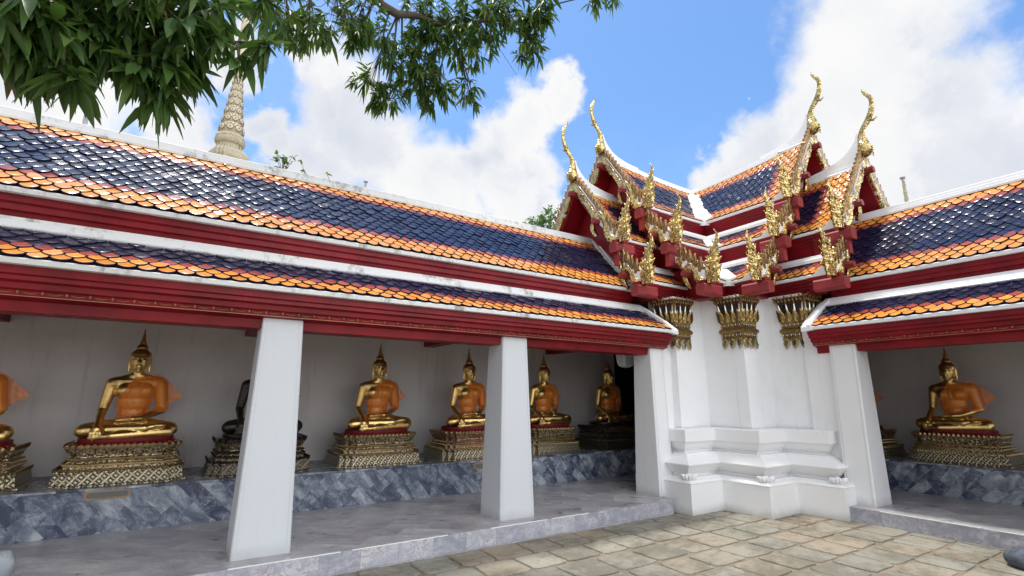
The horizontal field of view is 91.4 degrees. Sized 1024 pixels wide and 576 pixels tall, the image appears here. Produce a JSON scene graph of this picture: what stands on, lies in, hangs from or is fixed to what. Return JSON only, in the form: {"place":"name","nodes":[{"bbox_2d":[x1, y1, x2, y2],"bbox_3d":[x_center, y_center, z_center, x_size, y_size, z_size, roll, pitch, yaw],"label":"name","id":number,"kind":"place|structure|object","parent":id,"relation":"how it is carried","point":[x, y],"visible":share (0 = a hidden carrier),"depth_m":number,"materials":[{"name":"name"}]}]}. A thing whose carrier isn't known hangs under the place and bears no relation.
{"place":"outdoors","nodes":[
{"label":"outdoors","id":0,"kind":"place"},
{"bbox_2d":[82,116,87,124],"bbox_3d":[-10.585,-0.295,11.575,0.245,8.698,0.190,8,-15,-32],"label":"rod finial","id":1,"kind":"object","parent":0,"point":[85,120],"visible":0.02,"depth_m":12.38,"materials":[{"name":"white"}]},
{"bbox_2d":[0,0,1023,226],"label":"sky","id":2,"kind":"structure","parent":0,"point":[697,91],"materials":[{"name":"blue"}]},
{"bbox_2d":[351,511,1003,575],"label":"ground","id":3,"kind":"structure","parent":0,"point":[932,552],"depth_m":5.25,"materials":[{"name":"grey stone"}]},
{"bbox_2d":[208,17,248,160],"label":"stone chedi","id":4,"kind":"structure","parent":3,"relation":"on","point":[229,140],"depth_m":15.88,"materials":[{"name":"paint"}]},
{"bbox_2d":[271,150,296,170],"bbox_3d":[-4.562,0.427,9.300,0.490,6.440,0.320,8,-15,-32],"label":"sapling","id":5,"kind":"object","parent":3,"relation":"on","point":[284,161],"visible":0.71,"depth_m":9.94,"materials":[{"name":"green plant"}]},
{"bbox_2d":[0,0,622,147],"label":"mango tree","id":6,"kind":"object","parent":3,"relation":"on","point":[73,54],"visible":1,"depth_m":2.96,"materials":[{"name":"green plant"}]},
{"bbox_2d":[0,105,678,575],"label":"temple gallery","id":7,"kind":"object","parent":3,"relation":"on","point":[218,279],"visible":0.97,"depth_m":6.07,"materials":[{"name":"white paint"}]},
{"bbox_2d":[0,549,15,575],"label":"pale rock","id":8,"kind":"object","parent":7,"relation":"on","point":[7,562],"visible":0.99,"depth_m":4.07,"materials":[{"name":"white stone"}]},
{"bbox_2d":[0,371,34,491],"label":"seated buddha statue","id":9,"kind":"object","parent":7,"relation":"on","point":[15,473],"visible":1,"depth_m":5.46,"materials":[{"name":"gold metal"}]},
{"bbox_2d":[84,488,130,500],"bbox_3d":[-4.355,2.223,5.384,0.400,0.104,0.010,8,-15,-32],"label":"name plaque","id":10,"kind":"object","parent":7,"relation":"attached to","point":[104,494],"visible":1,"depth_m":5.38,"materials":[{"name":"grey metal"}]},
{"bbox_2d":[44,329,185,488],"bbox_3d":[-4.630,1.391,6.122,1.280,1.800,0.920,8,-15,-32],"label":"seated buddha statue","id":11,"kind":"object","parent":7,"relation":"on","point":[132,442],"visible":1,"depth_m":5.83,"materials":[{"name":"metal"}]},
{"bbox_2d":[200,379,311,477],"bbox_3d":[-3.411,1.563,6.888,1.280,1.800,0.920,8,-15,-32],"label":"seated buddha statue","id":12,"kind":"object","parent":7,"relation":"on","point":[222,461],"visible":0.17,"depth_m":6.39,"materials":[{"name":"metal"}]},
{"bbox_2d":[323,344,421,467],"bbox_3d":[-2.074,1.751,7.728,1.280,1.800,0.920,8,-15,-32],"label":"seated buddha statue","id":13,"kind":"object","parent":7,"relation":"on","point":[378,434],"visible":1,"depth_m":7.40,"materials":[{"name":"gold metal"}]},
{"bbox_2d":[421,348,486,460],"bbox_3d":[-0.745,1.938,8.562,1.280,1.800,0.920,8,-15,-32],"label":"seated buddha statue","id":14,"kind":"object","parent":7,"relation":"on","point":[459,436],"visible":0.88,"depth_m":8.18,"materials":[{"name":"metal"}]},
{"bbox_2d":[473,462,482,469],"bbox_3d":[-0.453,2.782,7.832,0.340,0.104,0.010,8,-15,-32],"label":"name plaque","id":15,"kind":"object","parent":7,"relation":"attached to","point":[478,465],"visible":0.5,"depth_m":7.78,"materials":[{"name":"grey metal"}]},
{"bbox_2d":[529,353,582,454],"bbox_3d":[0.609,2.129,9.412,1.280,1.800,0.920,8,-15,-32],"label":"seated buddha statue","id":16,"kind":"object","parent":7,"relation":"on","point":[552,431],"visible":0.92,"depth_m":9.10,"materials":[{"name":"gold metal"}]},
{"bbox_2d":[575,358,634,449],"bbox_3d":[1.996,2.324,10.283,1.280,1.800,0.920,8,-15,-32],"label":"seated buddha statue","id":17,"kind":"object","parent":7,"relation":"on","point":[611,428],"visible":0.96,"depth_m":9.92,"materials":[{"name":"metal"}]},
{"bbox_2d":[616,355,633,367],"bbox_3d":[1.999,1.126,8.843,0.290,0.582,0.220,8,-15,-32],"label":"wall lamp","id":18,"kind":"object","parent":7,"relation":"attached to","point":[625,361],"visible":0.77,"depth_m":8.72,"materials":[{"name":"white ceramic"}]},
{"bbox_2d":[522,204,559,228],"bbox_3d":[2.462,1.357,25.666,4.799,11.805,4.364,1,-12,-4],"label":"round tree","id":19,"kind":"object","parent":3,"relation":"on","point":[541,220],"visible":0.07,"depth_m":25.55,"materials":[{"name":"green plant"}]},
{"bbox_2d":[334,511,1023,575],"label":"stone paving","id":20,"kind":"structure","parent":3,"relation":"on","point":[959,557],"depth_m":5.29,"materials":[{"name":"stone"}]},
{"bbox_2d":[1003,545,1023,569],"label":"rock","id":21,"kind":"object","parent":20,"relation":"on","point":[1013,556],"visible":0.96,"depth_m":4.84,"materials":[{"name":"grey stone"}]},
{"bbox_2d":[551,73,889,521],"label":"corner pavilion","id":22,"kind":"structure","parent":3,"relation":"on","point":[736,277],"depth_m":8.26,"materials":[{"name":"paint"}]},
{"bbox_2d":[801,171,1023,549],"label":"temple gallery","id":23,"kind":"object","parent":3,"relation":"on","point":[931,276],"visible":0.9,"depth_m":7.14,"materials":[{"name":"white paint"}]},
{"bbox_2d":[873,390,908,457],"bbox_3d":[6.217,2.101,9.217,0.920,1.800,1.280,8,-15,-32],"label":"seated buddha statue","id":24,"kind":"object","parent":23,"relation":"on","point":[892,447],"visible":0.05,"depth_m":8.66,"materials":[{"name":"gold metal"}]},
{"bbox_2d":[899,176,908,201],"bbox_3d":[15.418,0.567,18.656,0.221,10.191,0.221,8,-15,-32],"label":"rod finial","id":25,"kind":"object","parent":23,"relation":"on","point":[906,198],"visible":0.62,"depth_m":19.60,"materials":[{"name":"paint"}]},
{"bbox_2d":[907,347,1023,467],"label":"seated buddha statue","id":26,"kind":"object","parent":23,"relation":"on","point":[955,432],"visible":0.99,"depth_m":7.72,"materials":[{"name":"gold metal"}]}
]}

